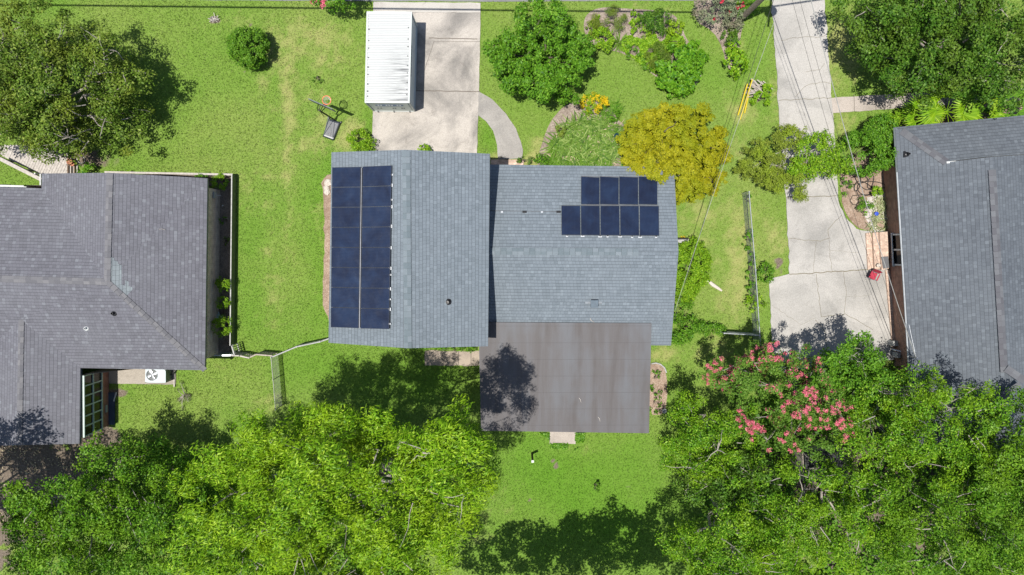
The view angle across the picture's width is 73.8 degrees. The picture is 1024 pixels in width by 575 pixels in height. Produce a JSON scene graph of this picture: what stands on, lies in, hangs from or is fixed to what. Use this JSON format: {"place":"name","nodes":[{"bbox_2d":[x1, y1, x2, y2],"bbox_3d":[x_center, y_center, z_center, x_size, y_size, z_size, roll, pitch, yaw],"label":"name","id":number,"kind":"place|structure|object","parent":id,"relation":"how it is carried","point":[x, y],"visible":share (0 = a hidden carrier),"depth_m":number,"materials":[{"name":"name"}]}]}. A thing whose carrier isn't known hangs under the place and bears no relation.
{"place":"outdoors","nodes":[
{"label":"outdoors","id":0,"kind":"place"},
{"bbox_2d":[372,12,480,152],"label":"driveway","id":1,"kind":"structure","parent":0,"point":[443,117],"depth_m":39.31,"materials":[{"name":"concrete"}]},
{"bbox_2d":[365,11,417,111],"bbox_3d":[-6.687,-12.451,37.986,2.600,2.375,4.908,0,94,0],"label":"storage container","id":2,"kind":"object","parent":1,"relation":"on","point":[391,62],"visible":1,"depth_m":36.86,"materials":[{"name":"metal"}]},
{"bbox_2d":[368,103,412,111],"bbox_3d":[-6.772,-10.067,38.194,2.141,2.190,0.122,0,94,0],"label":"door","id":3,"kind":"structure","parent":2,"relation":"in","point":[378,107],"depth_m":38.00,"materials":[{"name":"metal"}]},
{"bbox_2d":[424,350,478,366],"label":"back path","id":4,"kind":"structure","parent":0,"point":[447,358],"depth_m":40.26,"materials":[{"name":"concrete"}]},
{"bbox_2d":[260,0,692,1],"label":"street","id":5,"kind":"structure","parent":0,"point":[484,0],"depth_m":39.04,"materials":[{"name":"asphalt"}]},
{"bbox_2d":[0,0,1023,574],"bbox_3d":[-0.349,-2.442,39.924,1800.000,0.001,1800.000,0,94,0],"label":"ground","id":6,"kind":"structure","parent":0,"point":[50,468],"depth_m":39.97,"materials":[{"name":"plant"}]},
{"bbox_2d":[0,144,67,180],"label":"wooden deck","id":7,"kind":"structure","parent":6,"relation":"on","point":[14,155],"depth_m":38.97,"materials":[{"name":"grey wood"}]},
{"bbox_2d":[0,445,107,525],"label":"fallen leaves","id":8,"kind":"object","parent":6,"relation":"on","point":[37,469],"visible":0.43,"depth_m":40.42,"materials":[{"name":"brown plant"}]},
{"bbox_2d":[67,158,78,172],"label":"wooden steps","id":9,"kind":"structure","parent":6,"relation":"on","point":[72,169],"depth_m":39.21,"materials":[{"name":"brown wood"}]},
{"bbox_2d":[0,0,156,164],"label":"oak tree","id":10,"kind":"object","parent":6,"relation":"on","point":[33,89],"visible":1,"depth_m":35.08,"materials":[{"name":"green plant"}]},
{"bbox_2d":[0,427,218,574],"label":"maple tree","id":11,"kind":"object","parent":6,"relation":"on","point":[83,502],"visible":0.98,"depth_m":33.96,"materials":[{"name":"green plant"}]},
{"bbox_2d":[0,173,220,445],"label":"house","id":12,"kind":"structure","parent":6,"relation":"on","point":[107,273],"depth_m":36.58,"materials":[{"name":"grey"}]},
{"bbox_2d":[82,373,102,437],"bbox_3d":[-23.755,6.548,38.666,0.174,1.750,3.477,1,93,-1],"label":"window","id":13,"kind":"structure","parent":12,"relation":"in","point":[92,383],"depth_m":38.61,"materials":[{"name":"white glass"}]},
{"bbox_2d":[108,392,114,424],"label":"board","id":14,"kind":"object","parent":6,"relation":"on","point":[111,410],"visible":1,"depth_m":40.22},
{"bbox_2d":[109,369,175,384],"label":"side patio","id":15,"kind":"structure","parent":6,"relation":"on","point":[133,376],"depth_m":40.15,"materials":[{"name":"concrete"}]},
{"bbox_2d":[145,369,171,382],"bbox_3d":[-20.560,5.037,39.737,1.203,0.813,0.875,0,94,0],"label":"air conditioner","id":16,"kind":"object","parent":15,"relation":"on","point":[157,376],"visible":0.93,"depth_m":39.36,"materials":[{"name":"metal"}]},
{"bbox_2d":[120,432,227,574],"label":"young tree","id":17,"kind":"object","parent":6,"relation":"on","point":[163,448],"visible":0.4,"depth_m":36.30,"materials":[{"name":"green plant"}]},
{"bbox_2d":[141,174,230,352],"bbox_3d":[-20.030,-1.289,39.807,7.626,0.050,10.650,0,94,0],"label":"planter bed","id":18,"kind":"object","parent":6,"relation":"on","point":[224,259],"visible":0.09,"depth_m":39.75,"materials":[{"name":"soil"}]},
{"bbox_2d":[104,171,236,345],"bbox_3d":[-19.589,-1.653,39.468,7.306,0.670,10.018,0,94,0],"label":"planter fence","id":19,"kind":"object","parent":18,"relation":"on","point":[233,251],"visible":0.93,"depth_m":39.33,"materials":[{"name":"grey wood"}]},
{"bbox_2d":[210,172,228,190],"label":"box shrub","id":20,"kind":"object","parent":18,"relation":"on","point":[216,177],"visible":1,"depth_m":38.92,"materials":[{"name":"green plant"}]},
{"bbox_2d":[211,315,232,337],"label":"box shrub","id":21,"kind":"object","parent":18,"relation":"on","point":[218,323],"visible":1,"depth_m":39.06,"materials":[{"name":"green plant"}]},
{"bbox_2d":[215,276,230,292],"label":"box shrub","id":22,"kind":"object","parent":18,"relation":"on","point":[219,283],"visible":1,"depth_m":38.97,"materials":[{"name":"green plant"}]},
{"bbox_2d":[215,296,230,308],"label":"box shrub","id":23,"kind":"object","parent":18,"relation":"on","point":[220,306],"visible":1,"depth_m":39.08,"materials":[{"name":"green plant"}]},
{"bbox_2d":[49,433,424,574],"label":"undergrowth","id":24,"kind":"object","parent":6,"relation":"on","point":[138,483],"visible":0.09,"depth_m":40.18,"materials":[{"name":"green plant"}]},
{"bbox_2d":[214,343,277,358],"bbox_3d":[-15.404,3.665,39.610,3.350,1.050,0.714,4,93,-1],"label":"wooden fence","id":25,"kind":"object","parent":6,"relation":"on","point":[241,354],"visible":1,"depth_m":39.34,"materials":[{"name":"wood"}]},
{"bbox_2d":[226,25,270,70],"bbox_3d":[-14.693,-13.379,38.147,2.412,2.162,2.458,0,94,0],"label":"round shrub","id":26,"kind":"object","parent":6,"relation":"on","point":[236,45],"visible":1,"depth_m":37.59,"materials":[{"name":"green plant"}]},
{"bbox_2d":[270,356,282,409],"bbox_3d":[-13.677,5.480,39.686,0.060,1.310,3.071,-4,94,0],"label":"wire fence","id":27,"kind":"object","parent":6,"relation":"on","point":[273,378],"visible":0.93,"depth_m":39.58,"materials":[{"name":"metal"}]},
{"bbox_2d":[271,338,328,357],"bbox_3d":[-12.120,3.360,39.620,3.629,1.210,0.232,-18,93,1],"label":"wire fence","id":28,"kind":"object","parent":6,"relation":"on","point":[305,344],"visible":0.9,"depth_m":39.05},
{"bbox_2d":[308,95,341,140],"bbox_3d":[-10.289,-9.463,38.005,1.302,2.800,2.132,0,94,0],"label":"basketball hoop","id":29,"kind":"object","parent":6,"relation":"on","point":[331,128],"visible":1,"depth_m":39.21,"materials":[{"name":"plastic"}]},
{"bbox_2d":[321,174,330,318],"bbox_3d":[-10.239,-2.127,39.852,1.713,0.050,8.946,0,94,0],"label":"side bed","id":30,"kind":"object","parent":6,"relation":"on","point":[326,227],"visible":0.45,"depth_m":39.81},
{"bbox_2d":[159,394,501,574],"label":"pecan tree","id":31,"kind":"object","parent":6,"relation":"on","point":[337,471],"visible":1,"depth_m":29.81,"materials":[{"name":"green plant"}]},
{"bbox_2d":[309,0,356,14],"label":"crape shrub","id":32,"kind":"object","parent":6,"relation":"on","point":[321,3],"visible":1,"depth_m":36.90,"materials":[{"name":"green plant"}]},
{"bbox_2d":[346,128,376,150],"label":"spirea shrub","id":33,"kind":"object","parent":6,"relation":"on","point":[363,145],"visible":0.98,"depth_m":38.80,"materials":[{"name":"green plant"}]},
{"bbox_2d":[373,2,479,12],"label":"kerb","id":34,"kind":"structure","parent":6,"relation":"on","point":[436,7],"depth_m":38.98,"materials":[{"name":"concrete"}]},
{"bbox_2d":[412,347,476,352],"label":"wall plant","id":35,"kind":"object","parent":6,"relation":"on","point":[460,348],"depth_m":39.85,"materials":[{"name":"green plant"}]},
{"bbox_2d":[478,92,522,158],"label":"walkway","id":36,"kind":"structure","parent":6,"relation":"on","point":[492,114],"depth_m":39.45,"materials":[{"name":"concrete"}]},
{"bbox_2d":[329,150,677,432],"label":"house","id":37,"kind":"structure","parent":6,"relation":"on","point":[506,276],"depth_m":36.35,"materials":[{"name":"grey"}]},
{"bbox_2d":[331,165,392,328],"bbox_3d":[-7.565,-1.989,34.241,3.430,1.065,8.115,0,94,0],"label":"solar array","id":38,"kind":"object","parent":37,"relation":"on","point":[353,193],"visible":1,"depth_m":34.20,"materials":[{"name":"blue glass"}]},
{"bbox_2d":[561,176,658,237],"bbox_3d":[5.219,-4.317,36.359,5.233,1.103,3.353,0,94,0],"label":"solar array","id":39,"kind":"object","parent":37,"relation":"on","point":[604,220],"visible":0.96,"depth_m":36.27,"materials":[{"name":"blue glass"}]},
{"bbox_2d":[491,156,522,164],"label":"brick front steps","id":40,"kind":"structure","parent":6,"relation":"on","point":[503,162],"depth_m":39.45,"materials":[{"name":"beige brick"}]},
{"bbox_2d":[481,0,595,105],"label":"magnolia tree","id":41,"kind":"object","parent":6,"relation":"on","point":[565,52],"visible":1,"depth_m":35.94,"materials":[{"name":"green plant"}]},
{"bbox_2d":[550,432,575,443],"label":"back slab","id":42,"kind":"structure","parent":6,"relation":"on","point":[563,437],"depth_m":40.59,"materials":[{"name":"concrete"}]},
{"bbox_2d":[539,432,584,450],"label":"creeper","id":43,"kind":"object","parent":42,"relation":"on","point":[580,437],"visible":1,"depth_m":40.53,"materials":[{"name":"green plant"}]},
{"bbox_2d":[537,99,656,165],"bbox_3d":[5.177,-8.780,39.580,7.450,0.050,4.297,0,94,0],"label":"front bed","id":44,"kind":"object","parent":6,"relation":"on","point":[564,111],"visible":0.25,"depth_m":39.48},
{"bbox_2d":[537,137,622,165],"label":"border grass","id":45,"kind":"structure","parent":44,"relation":"on","point":[555,159],"depth_m":39.48,"materials":[{"name":"green plant"}]},
{"bbox_2d":[539,108,626,165],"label":"daylilies","id":46,"kind":"object","parent":44,"relation":"on","point":[592,127],"visible":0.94,"depth_m":39.32,"materials":[{"name":"green plant"}]},
{"bbox_2d":[579,92,608,114],"bbox_3d":[4.668,-10.526,38.936,1.645,1.273,1.383,-20,93,1],"label":"coreopsis","id":47,"kind":"object","parent":44,"relation":"on","point":[593,97],"visible":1,"depth_m":38.83,"materials":[{"name":"yellow plant"}]},
{"bbox_2d":[597,99,629,148],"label":"bed grass","id":48,"kind":"structure","parent":44,"relation":"on","point":[613,106],"depth_m":39.37,"materials":[{"name":"green plant"}]},
{"bbox_2d":[584,7,701,84],"bbox_3d":[7.839,-14.338,39.263,7.506,0.050,3.659,28,93,-2],"label":"flower bed","id":49,"kind":"object","parent":6,"relation":"on","point":[604,15],"visible":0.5,"depth_m":39.19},
{"bbox_2d":[592,26,614,52],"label":"holly shrub","id":50,"kind":"object","parent":49,"relation":"on","point":[606,45],"visible":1,"depth_m":38.35,"materials":[{"name":"green plant"}]},
{"bbox_2d":[590,3,628,33],"bbox_3d":[5.530,-15.208,38.665,2.266,1.257,1.771,-12,94,0],"label":"sedge plant","id":51,"kind":"object","parent":49,"relation":"on","point":[612,9],"visible":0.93,"depth_m":38.55,"materials":[{"name":"green plant"}]},
{"bbox_2d":[612,31,627,53],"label":"yucca","id":52,"kind":"object","parent":49,"relation":"on","point":[619,45],"visible":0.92,"depth_m":39.07,"materials":[{"name":"green plant"}]},
{"bbox_2d":[629,8,639,35],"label":"lantana","id":53,"kind":"object","parent":49,"relation":"on","point":[634,22],"visible":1,"depth_m":38.72,"materials":[{"name":"green plant"}]},
{"bbox_2d":[588,14,684,74],"bbox_3d":[7.093,-14.183,39.055,5.709,0.360,2.638,24,93,-2],"label":"ground cover","id":54,"kind":"object","parent":49,"relation":"on","point":[642,45],"visible":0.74,"depth_m":39.03,"materials":[{"name":"green plant"}]},
{"bbox_2d":[637,7,676,36],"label":"dark shrub","id":55,"kind":"object","parent":49,"relation":"on","point":[648,17],"visible":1,"depth_m":38.37,"materials":[{"name":"green plant"}]},
{"bbox_2d":[643,41,672,71],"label":"asparagus fern","id":56,"kind":"object","parent":49,"relation":"on","point":[657,44],"visible":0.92,"depth_m":38.44,"materials":[{"name":"green plant"}]},
{"bbox_2d":[667,19,684,35],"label":"gold shrub","id":57,"kind":"object","parent":49,"relation":"on","point":[672,30],"visible":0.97,"depth_m":38.56,"materials":[{"name":"yellow plant"}]},
{"bbox_2d":[654,38,709,99],"bbox_3d":[9.597,-12.376,38.486,3.270,2.030,3.427,0,94,0],"label":"hydrangea","id":58,"kind":"object","parent":49,"relation":"on","point":[689,64],"visible":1,"depth_m":38.22,"materials":[{"name":"green plant"}]},
{"bbox_2d":[650,364,666,414],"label":"patio bed","id":59,"kind":"object","parent":6,"relation":"on","point":[660,384],"visible":0.62,"depth_m":40.49,"materials":[{"name":"gravel"}]},
{"bbox_2d":[614,101,733,205],"bbox_3d":[8.831,-7.317,37.675,6.502,4.254,5.551,0,94,0],"label":"golden tree","id":60,"kind":"object","parent":6,"relation":"on","point":[678,129],"visible":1,"depth_m":36.41,"materials":[{"name":"yellow plant"}]},
{"bbox_2d":[673,295,694,322],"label":"shade shrub","id":61,"kind":"object","parent":6,"relation":"on","point":[685,306],"visible":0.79,"depth_m":39.48,"materials":[{"name":"green plant"}]},
{"bbox_2d":[675,235,712,303],"bbox_3d":[10.173,-1.018,39.250,2.797,1.902,3.996,0,94,0],"label":"mound shrub","id":62,"kind":"object","parent":6,"relation":"on","point":[692,285],"visible":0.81,"depth_m":38.82,"materials":[{"name":"green plant"}]},
{"bbox_2d":[671,314,727,345],"bbox_3d":[10.856,2.491,39.727,3.602,1.391,1.974,0,94,0],"label":"jasmine shrub","id":63,"kind":"object","parent":6,"relation":"on","point":[700,324],"visible":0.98,"depth_m":39.62,"materials":[{"name":"green plant"}]},
{"bbox_2d":[655,387,760,491],"bbox_3d":[9.962,7.953,37.471,5.035,6.546,5.448,20,93,-2],"label":"privet tree","id":64,"kind":"object","parent":6,"relation":"on","point":[690,444],"visible":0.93,"depth_m":35.38,"materials":[{"name":"green plant"}]},
{"bbox_2d":[694,0,741,69],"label":"rose bed","id":65,"kind":"object","parent":6,"relation":"on","point":[715,30],"visible":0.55,"depth_m":39.22,"materials":[{"name":"soil"}]},
{"bbox_2d":[691,0,744,30],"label":"rose shrub","id":66,"kind":"object","parent":65,"relation":"on","point":[732,11],"visible":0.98,"depth_m":38.11,"materials":[{"name":"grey plant"}]},
{"bbox_2d":[720,27,739,46],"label":"shrub","id":67,"kind":"object","parent":65,"relation":"on","point":[734,34],"visible":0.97,"depth_m":38.79,"materials":[{"name":"green plant"}]},
{"bbox_2d":[722,40,749,80],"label":"croton shrub","id":68,"kind":"object","parent":65,"relation":"on","point":[734,51],"visible":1,"depth_m":38.53,"materials":[{"name":"green plant"}]},
{"bbox_2d":[732,0,761,19],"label":"cypress shrub","id":69,"kind":"object","parent":65,"relation":"on","point":[749,5],"visible":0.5,"depth_m":38.36,"materials":[{"name":"green plant"}]},
{"bbox_2d":[670,449,781,527],"bbox_3d":[11.600,10.805,37.896,5.348,6.074,3.968,-25,93,1],"label":"elm tree","id":70,"kind":"object","parent":6,"relation":"on","point":[725,496],"visible":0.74,"depth_m":36.25,"materials":[{"name":"green plant"}]},
{"bbox_2d":[654,487,802,574],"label":"sweetbay tree","id":71,"kind":"object","parent":6,"relation":"on","point":[770,557],"visible":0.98,"depth_m":34.30,"materials":[{"name":"green plant"}]},
{"bbox_2d":[737,0,763,22],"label":"utility pole","id":72,"kind":"object","parent":6,"relation":"on","point":[747,12],"visible":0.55,"depth_m":37.12,"materials":[{"name":"brown wood"}]},
{"bbox_2d":[674,0,773,319],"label":"cable","id":73,"kind":"object","parent":72,"relation":"attached to","point":[725,150],"visible":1,"depth_m":35.30,"materials":[{"name":"rubber"}]},
{"bbox_2d":[675,1,781,309],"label":"cable","id":74,"kind":"object","parent":72,"relation":"attached to","point":[726,156],"visible":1,"depth_m":35.10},
{"bbox_2d":[792,0,899,348],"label":"cable","id":75,"kind":"object","parent":72,"relation":"attached to","point":[838,163],"visible":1,"depth_m":35.77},
{"bbox_2d":[800,2,910,356],"bbox_3d":[17.643,-5.534,34.983,0.016,3.814,20.908,-24,93,1],"label":"cable","id":76,"kind":"object","parent":72,"relation":"attached to","point":[850,176],"visible":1,"depth_m":35.38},
{"bbox_2d":[811,0,915,356],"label":"cable","id":77,"kind":"object","parent":72,"relation":"attached to","point":[857,173],"visible":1,"depth_m":34.64,"materials":[{"name":"rubber"}]},
{"bbox_2d":[741,191,760,343],"bbox_3d":[13.880,-1.106,39.549,0.111,1.260,8.856,-6,94,0],"label":"wire fence","id":78,"kind":"object","parent":6,"relation":"on","point":[754,269],"visible":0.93,"depth_m":39.25,"materials":[{"name":"metal"}]},
{"bbox_2d":[743,295,766,313],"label":"fence vine","id":79,"kind":"object","parent":6,"relation":"on","point":[749,301],"visible":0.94,"depth_m":39.59,"materials":[{"name":"green plant"}]},
{"bbox_2d":[745,78,772,98],"bbox_3d":[14.163,-11.366,39.237,1.634,0.464,1.093,10,93,-1],"label":"woodpile","id":80,"kind":"object","parent":6,"relation":"on","point":[755,84],"visible":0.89,"depth_m":39.15,"materials":[{"name":"brown wood"}]},
{"bbox_2d":[750,83,772,105],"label":"vine clump","id":81,"kind":"object","parent":6,"relation":"on","point":[766,86],"visible":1,"depth_m":39.04,"materials":[{"name":"green plant"}]},
{"bbox_2d":[756,261,774,283],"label":"bush","id":82,"kind":"object","parent":6,"relation":"on","point":[771,269],"visible":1,"depth_m":39.36,"materials":[{"name":"green plant"}]},
{"bbox_2d":[732,123,815,202],"bbox_3d":[15.161,-7.306,38.527,4.663,2.666,4.112,19,93,-2],"label":"juniper","id":83,"kind":"object","parent":6,"relation":"on","point":[771,183],"visible":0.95,"depth_m":38.04,"materials":[{"name":"green plant"}]},
{"bbox_2d":[698,338,856,463],"bbox_3d":[14.063,5.568,36.755,6.146,7.755,7.375,-31,93,1],"label":"crape myrtle","id":84,"kind":"object","parent":6,"relation":"on","point":[748,379],"visible":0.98,"depth_m":34.68,"materials":[{"name":"pink plant"}]},
{"bbox_2d":[788,440,846,481],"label":"garden shed","id":85,"kind":"structure","parent":6,"relation":"on","point":[803,458],"depth_m":38.65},
{"bbox_2d":[746,449,914,574],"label":"bay tree","id":86,"kind":"object","parent":6,"relation":"on","point":[808,521],"visible":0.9,"depth_m":34.14,"materials":[{"name":"green plant"}]},
{"bbox_2d":[807,329,900,422],"bbox_3d":[17.807,4.284,37.164,4.470,6.847,4.597,26,93,-2],"label":"laurel tree","id":87,"kind":"object","parent":6,"relation":"on","point":[870,363],"visible":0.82,"depth_m":34.93,"materials":[{"name":"green plant"}]},
{"bbox_2d":[697,364,1023,574],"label":"undergrowth","id":88,"kind":"object","parent":6,"relation":"on","point":[789,489],"visible":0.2,"depth_m":40.08,"materials":[{"name":"green plant"}]},
{"bbox_2d":[840,153,884,230],"bbox_3d":[20.560,-5.538,39.907,2.789,0.050,4.556,0,94,0],"label":"flower bed","id":89,"kind":"object","parent":6,"relation":"on","point":[849,210],"visible":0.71,"depth_m":39.88,"materials":[{"name":"soil"}]},
{"bbox_2d":[841,174,884,204],"bbox_3d":[20.389,-6.100,39.796,2.213,0.094,1.884,-32,93,1],"label":"garden hose","id":90,"kind":"object","parent":89,"relation":"on","point":[867,181],"visible":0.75,"depth_m":39.78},
{"bbox_2d":[855,196,874,215],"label":"fern shrub","id":91,"kind":"object","parent":89,"relation":"on","point":[872,205],"visible":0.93,"depth_m":39.39,"materials":[{"name":"green plant"}]},
{"bbox_2d":[865,194,885,229],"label":"pebbles","id":92,"kind":"object","parent":89,"relation":"on","point":[870,210],"visible":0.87,"depth_m":39.93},
{"bbox_2d":[867,193,887,236],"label":"iris leaves","id":93,"kind":"object","parent":89,"relation":"on","point":[880,207],"visible":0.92,"depth_m":39.84,"materials":[{"name":"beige plant"}]},
{"bbox_2d":[836,113,898,177],"bbox_3d":[20.092,-7.985,38.522,3.527,2.678,3.691,0,94,0],"label":"round shrub","id":94,"kind":"object","parent":6,"relation":"on","point":[879,142],"visible":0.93,"depth_m":37.91,"materials":[{"name":"green plant"}]},
{"bbox_2d":[865,232,888,269],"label":"brick steps","id":95,"kind":"structure","parent":6,"relation":"on","point":[872,259],"depth_m":39.81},
{"bbox_2d":[831,360,1016,495],"bbox_3d":[20.164,6.456,36.222,7.782,9.034,6.295,20,93,-2],"label":"cherry laurel","id":96,"kind":"object","parent":6,"relation":"on","point":[899,436],"visible":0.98,"depth_m":33.28,"materials":[{"name":"green plant"}]},
{"bbox_2d":[829,0,1023,116],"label":"shade tree","id":97,"kind":"object","parent":6,"relation":"on","point":[902,38],"visible":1,"depth_m":34.61,"materials":[{"name":"green plant"}]},
{"bbox_2d":[831,88,1021,112],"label":"walkway","id":98,"kind":"structure","parent":6,"relation":"on","point":[865,103],"depth_m":39.55,"materials":[{"name":"concrete"}]},
{"bbox_2d":[840,456,1023,574],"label":"camphor tree","id":99,"kind":"object","parent":6,"relation":"on","point":[978,549],"visible":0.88,"depth_m":33.81,"materials":[{"name":"green plant"}]},
{"bbox_2d":[883,115,1023,449],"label":"house","id":100,"kind":"structure","parent":6,"relation":"on","point":[954,195],"depth_m":36.78,"materials":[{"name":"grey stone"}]},
{"bbox_2d":[892,234,901,265],"bbox_3d":[22.080,-2.140,38.676,0.239,1.570,1.841,-3,94,0],"label":"window","id":101,"kind":"structure","parent":100,"relation":"in","point":[895,237],"depth_m":39.14,"materials":[{"name":"glass"}]},
{"bbox_2d":[897,104,1022,126],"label":"palm bed","id":102,"kind":"object","parent":6,"relation":"on","point":[954,119],"visible":0.06,"depth_m":39.66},
{"bbox_2d":[880,108,922,128],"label":"hedge shrub","id":103,"kind":"object","parent":102,"relation":"on","point":[898,116],"visible":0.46,"depth_m":38.58,"materials":[{"name":"green plant"}]},
{"bbox_2d":[900,94,946,125],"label":"fan palm","id":104,"kind":"object","parent":102,"relation":"on","point":[909,113],"visible":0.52,"depth_m":38.11,"materials":[{"name":"green plant"}]},
{"bbox_2d":[914,81,982,124],"bbox_3d":[24.204,-9.818,38.545,3.676,2.282,3.906,0,94,0],"label":"fan palm","id":105,"kind":"object","parent":102,"relation":"on","point":[972,112],"visible":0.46,"depth_m":37.69,"materials":[{"name":"green plant"}]},
{"bbox_2d":[949,87,1004,121],"bbox_3d":[25.852,-9.780,38.601,3.294,2.204,3.104,0,94,0],"label":"fan palm","id":106,"kind":"object","parent":102,"relation":"on","point":[993,112],"visible":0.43,"depth_m":37.78,"materials":[{"name":"green plant"}]},
{"bbox_2d":[998,86,1023,116],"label":"fan palm","id":107,"kind":"object","parent":102,"relation":"on","point":[1020,112],"visible":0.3,"depth_m":38.49,"materials":[{"name":"green plant"}]},
{"bbox_2d":[929,386,1023,531],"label":"holly tree","id":108,"kind":"object","parent":6,"relation":"on","point":[1008,461],"visible":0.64,"depth_m":34.37,"materials":[{"name":"green plant"}]},
{"bbox_2d":[769,0,893,370],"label":"driveway","id":109,"kind":"structure","parent":0,"point":[824,292],"depth_m":40.03,"materials":[{"name":"concrete"}]},
{"bbox_2d":[785,128,853,183],"bbox_3d":[17.139,-7.296,38.424,4.058,2.907,3.026,0,94,0],"label":"slender tree","id":110,"kind":"object","parent":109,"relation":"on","point":[830,164],"visible":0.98,"depth_m":37.56,"materials":[{"name":"green plant"}]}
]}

